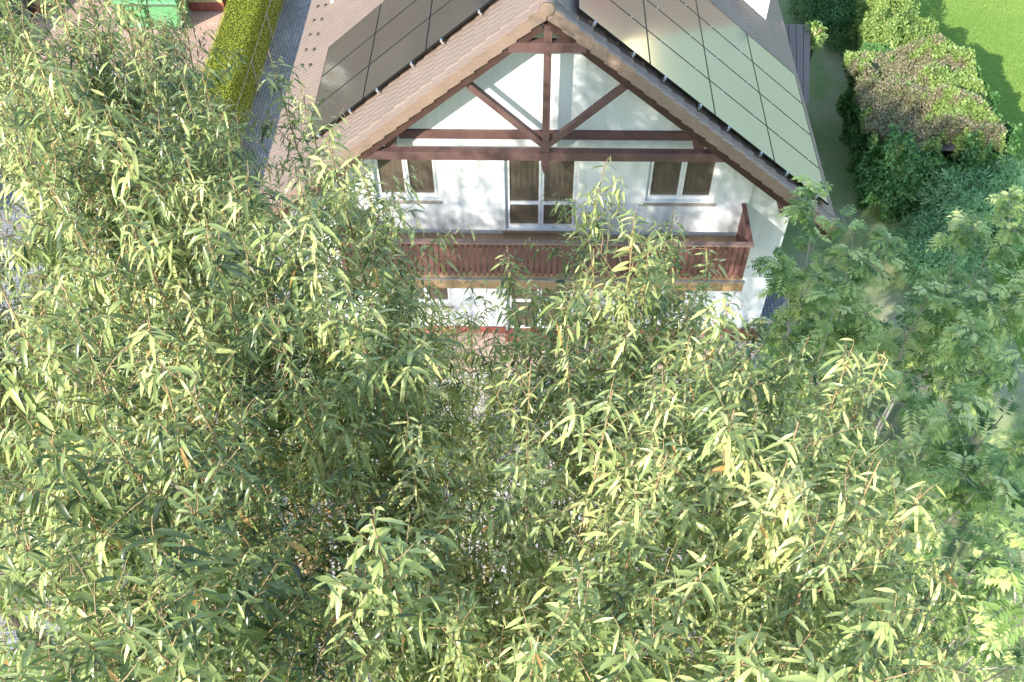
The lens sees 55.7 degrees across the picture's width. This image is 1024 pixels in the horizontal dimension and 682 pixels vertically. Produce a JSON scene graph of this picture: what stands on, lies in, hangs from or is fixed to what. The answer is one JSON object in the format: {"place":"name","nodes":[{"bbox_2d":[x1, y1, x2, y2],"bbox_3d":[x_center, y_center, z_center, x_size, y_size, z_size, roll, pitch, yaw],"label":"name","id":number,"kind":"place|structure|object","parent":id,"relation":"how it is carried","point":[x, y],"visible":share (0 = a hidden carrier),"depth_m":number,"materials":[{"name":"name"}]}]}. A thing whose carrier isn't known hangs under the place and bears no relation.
{"place":"outdoors","nodes":[
{"label":"outdoors","id":0,"kind":"place"},
{"bbox_2d":[0,82,194,649],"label":"neighbour pavement","id":1,"kind":"structure","parent":0,"point":[6,225],"depth_m":25.48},
{"bbox_2d":[59,66,178,138],"bbox_3d":[-11.340,-6.876,28.556,4.330,1.470,2.000,18,54,15],"label":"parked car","id":2,"kind":"object","parent":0,"point":[134,90],"depth_m":28.22,"materials":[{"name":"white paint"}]},
{"bbox_2d":[174,465,294,608],"bbox_3d":[-5.914,3.822,19.120,3.407,2.713,3.332,-38,60,-26],"label":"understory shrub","id":3,"kind":"object","parent":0,"point":[257,520],"depth_m":19.46,"materials":[{"name":"green plant"}]},
{"bbox_2d":[192,0,323,321],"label":"path","id":4,"kind":"structure","parent":0,"point":[289,29],"depth_m":30.80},
{"bbox_2d":[224,0,287,147],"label":"wire fence","id":5,"kind":"object","parent":4,"relation":"on","point":[259,68],"visible":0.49,"depth_m":29.58,"materials":[{"name":"grey metal"}]},
{"bbox_2d":[142,341,759,681],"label":"yard pavement","id":6,"kind":"structure","parent":0,"point":[517,449],"depth_m":21.26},
{"bbox_2d":[0,62,188,671],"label":"willow tree","id":7,"kind":"object","parent":6,"relation":"on","point":[10,404],"visible":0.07,"depth_m":9.64,"materials":[{"name":"green plant"}]},
{"bbox_2d":[0,0,283,664],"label":"willow tree","id":8,"kind":"object","parent":6,"relation":"on","point":[39,77],"visible":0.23,"depth_m":8.47,"materials":[{"name":"green plant"}]},
{"bbox_2d":[0,262,318,681],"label":"willow tree","id":9,"kind":"object","parent":6,"relation":"on","point":[105,532],"visible":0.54,"depth_m":5.37,"materials":[{"name":"green plant"}]},
{"bbox_2d":[0,26,414,681],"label":"willow tree","id":10,"kind":"object","parent":6,"relation":"on","point":[230,264],"visible":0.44,"depth_m":6.83,"materials":[{"name":"green plant"}]},
{"bbox_2d":[0,277,782,681],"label":"willow tree","id":11,"kind":"object","parent":6,"relation":"on","point":[580,625],"visible":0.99,"depth_m":5.14,"materials":[{"name":"green plant"}]},
{"bbox_2d":[240,50,641,679],"bbox_3d":[-0.891,2.042,13.105,3.465,14.208,4.349,-27,56,-20],"label":"willow tree","id":12,"kind":"object","parent":6,"relation":"on","point":[410,312],"visible":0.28,"depth_m":8.54,"materials":[{"name":"green plant"}]},
{"bbox_2d":[446,199,833,681],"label":"willow tree","id":13,"kind":"object","parent":6,"relation":"on","point":[625,361],"visible":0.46,"depth_m":7.29,"materials":[{"name":"green plant"}]},
{"bbox_2d":[578,336,975,681],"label":"willow tree","id":14,"kind":"object","parent":6,"relation":"on","point":[786,583],"visible":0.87,"depth_m":4.95,"materials":[{"name":"green plant"}]},
{"bbox_2d":[0,0,1023,681],"bbox_3d":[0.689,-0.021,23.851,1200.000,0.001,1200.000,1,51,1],"label":"ground","id":15,"kind":"structure","parent":0,"point":[976,32],"depth_m":31.39,"materials":[{"name":"green plant"}]},
{"bbox_2d":[0,589,92,681],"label":"willow tree","id":16,"kind":"object","parent":15,"relation":"on","point":[15,622],"visible":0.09,"depth_m":16.16,"materials":[{"name":"green plant"}]},
{"bbox_2d":[0,0,227,74],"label":"neighbour yard","id":17,"kind":"structure","parent":15,"relation":"on","point":[206,20],"depth_m":32.33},
{"bbox_2d":[0,0,33,44],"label":"parked car","id":18,"kind":"object","parent":17,"relation":"on","point":[29,8],"visible":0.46,"depth_m":32.19,"materials":[{"name":"grey paint"}]},
{"bbox_2d":[32,0,58,13],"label":"outbuilding","id":19,"kind":"structure","parent":17,"relation":"on","point":[36,2],"depth_m":32.78,"materials":[{"name":"paint"}]},
{"bbox_2d":[110,0,149,28],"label":"waste container","id":20,"kind":"object","parent":17,"relation":"on","point":[135,2],"visible":0.13,"depth_m":31.53,"materials":[{"name":"green paint"}]},
{"bbox_2d":[142,0,188,29],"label":"waste container","id":21,"kind":"object","parent":17,"relation":"on","point":[158,7],"visible":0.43,"depth_m":31.56,"materials":[{"name":"green paint"}]},
{"bbox_2d":[187,0,228,10],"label":"outbuilding","id":22,"kind":"structure","parent":17,"relation":"on","point":[207,5],"depth_m":32.81,"materials":[{"name":"paint"}]},
{"bbox_2d":[171,0,284,220],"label":"clipped hedge","id":23,"kind":"object","parent":17,"relation":"on","point":[241,23],"visible":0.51,"depth_m":29.42,"materials":[{"name":"green plant"}]},
{"bbox_2d":[259,0,837,342],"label":"house","id":24,"kind":"structure","parent":15,"relation":"on","point":[495,120],"depth_m":19.82,"materials":[{"name":"white paint"}]},
{"bbox_2d":[306,0,493,142],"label":"solar array","id":25,"kind":"object","parent":24,"relation":"attached to","point":[378,47],"visible":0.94,"depth_m":19.99,"materials":[{"name":"black glass"}]},
{"bbox_2d":[372,159,440,203],"bbox_3d":[-2.193,-3.377,20.111,1.380,1.230,0.230,1,51,1],"label":"window","id":26,"kind":"structure","parent":24,"relation":"in","point":[404,162],"depth_m":20.39,"materials":[{"name":"white plastic"}]},
{"bbox_2d":[404,288,453,308],"bbox_3d":[-2.022,-1.288,22.703,1.260,1.370,0.230,1,51,1],"label":"window","id":27,"kind":"structure","parent":24,"relation":"in","point":[449,299],"depth_m":23.12,"materials":[{"name":"white plastic"}]},
{"bbox_2d":[507,289,571,327],"bbox_3d":[0.648,-1.040,23.003,1.530,2.300,0.115,1,51,1],"label":"terrace door","id":28,"kind":"structure","parent":24,"relation":"in","point":[517,299],"depth_m":23.08,"materials":[{"name":"white plastic"}]},
{"bbox_2d":[504,161,579,227],"bbox_3d":[0.616,-3.183,20.338,1.530,2.200,0.115,1,51,1],"label":"balcony door","id":29,"kind":"structure","parent":24,"relation":"in","point":[540,223],"depth_m":20.60,"materials":[{"name":"white plastic"}]},
{"bbox_2d":[639,290,689,311],"bbox_3d":[3.577,-1.219,22.579,1.260,1.370,0.230,1,51,1],"label":"window","id":30,"kind":"structure","parent":24,"relation":"in","point":[640,290],"depth_m":22.95,"materials":[{"name":"white plastic"}]},
{"bbox_2d":[643,162,719,206],"bbox_3d":[3.505,-3.306,19.985,1.500,1.230,0.230,1,51,1],"label":"window","id":31,"kind":"structure","parent":24,"relation":"in","point":[678,195],"depth_m":20.35,"materials":[{"name":"white plastic"}]},
{"bbox_2d":[577,0,828,204],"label":"solar array","id":32,"kind":"object","parent":24,"relation":"on","point":[711,58],"visible":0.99,"depth_m":19.70,"materials":[{"name":"black glass"}]},
{"bbox_2d":[966,153,1023,245],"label":"leafy bush","id":33,"kind":"object","parent":15,"relation":"on","point":[994,233],"visible":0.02,"depth_m":25.18,"materials":[{"name":"green plant"}]},
{"bbox_2d":[351,332,731,373],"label":"terrace pavement","id":34,"kind":"structure","parent":0,"point":[480,341],"depth_m":23.52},
{"bbox_2d":[754,260,803,384],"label":"side path","id":35,"kind":"structure","parent":0,"point":[770,305],"depth_m":24.40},
{"bbox_2d":[684,397,1023,681],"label":"shrub bed","id":36,"kind":"object","parent":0,"point":[951,549],"depth_m":20.65,"materials":[{"name":"plant"}]},
{"bbox_2d":[746,175,907,501],"bbox_3d":[4.903,0.815,17.326,2.493,9.043,2.195,1,51,1],"label":"rowan tree","id":37,"kind":"object","parent":36,"relation":"on","point":[845,297],"visible":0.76,"depth_m":14.97,"materials":[{"name":"green plant"}]},
{"bbox_2d":[793,360,1023,621],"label":"rowan tree","id":38,"kind":"object","parent":36,"relation":"on","point":[960,478],"visible":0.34,"depth_m":10.27,"materials":[{"name":"green plant"}]},
{"bbox_2d":[857,184,1023,434],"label":"rowan tree","id":39,"kind":"object","parent":36,"relation":"on","point":[951,337],"visible":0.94,"depth_m":15.03,"materials":[{"name":"green plant"}]},
{"bbox_2d":[869,516,1023,681],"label":"rowan tree","id":40,"kind":"object","parent":36,"relation":"on","point":[1000,574],"visible":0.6,"depth_m":6.84,"materials":[{"name":"green plant"}]},
{"bbox_2d":[778,0,1023,681],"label":"garden ground","id":41,"kind":"structure","parent":0,"point":[790,251],"depth_m":26.02,"materials":[{"name":"green plant"}]},
{"bbox_2d":[758,341,824,387],"bbox_3d":[6.511,0.622,22.459,1.648,1.315,1.826,1,51,1],"label":"garden plant","id":42,"kind":"object","parent":41,"relation":"on","point":[796,351],"visible":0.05,"depth_m":22.39,"materials":[{"name":"green plant"}]},
{"bbox_2d":[803,20,827,60],"bbox_3d":[8.352,-7.595,27.660,0.792,3.414,1.048,-14,52,-10],"label":"garden plant","id":43,"kind":"object","parent":41,"relation":"on","point":[817,38],"visible":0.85,"depth_m":26.51,"materials":[{"name":"green plant"}]},
{"bbox_2d":[787,0,875,55],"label":"leafy bush","id":44,"kind":"object","parent":41,"relation":"on","point":[831,13],"visible":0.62,"depth_m":30.90,"materials":[{"name":"green plant"}]},
{"bbox_2d":[836,0,920,46],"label":"leafy bush","id":45,"kind":"object","parent":41,"relation":"on","point":[892,7],"visible":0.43,"depth_m":29.95,"materials":[{"name":"green plant"}]},
{"bbox_2d":[857,7,940,105],"bbox_3d":[11.461,-8.241,28.634,2.446,2.686,4.857,1,51,1],"label":"leafy bush","id":46,"kind":"object","parent":41,"relation":"on","point":[899,29],"visible":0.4,"depth_m":28.18,"materials":[{"name":"green plant"}]},
{"bbox_2d":[835,33,1023,223],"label":"ivy covered shed","id":47,"kind":"structure","parent":41,"relation":"on","point":[912,127],"depth_m":25.55,"materials":[{"name":"green plant"}]},
{"bbox_2d":[879,198,995,300],"bbox_3d":[10.800,-2.453,24.527,2.716,1.835,3.035,1,51,1],"label":"leafy bush","id":48,"kind":"object","parent":41,"relation":"on","point":[914,240],"visible":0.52,"depth_m":24.24,"materials":[{"name":"green plant"}]},
{"bbox_2d":[903,155,1023,269],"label":"leafy bush","id":49,"kind":"object","parent":41,"relation":"on","point":[961,190],"visible":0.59,"depth_m":24.29,"materials":[{"name":"green plant"}]},
{"bbox_2d":[911,0,1023,361],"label":"lawn grass","id":50,"kind":"structure","parent":0,"point":[999,51],"depth_m":31.47,"materials":[{"name":"green plant"}]}
]}

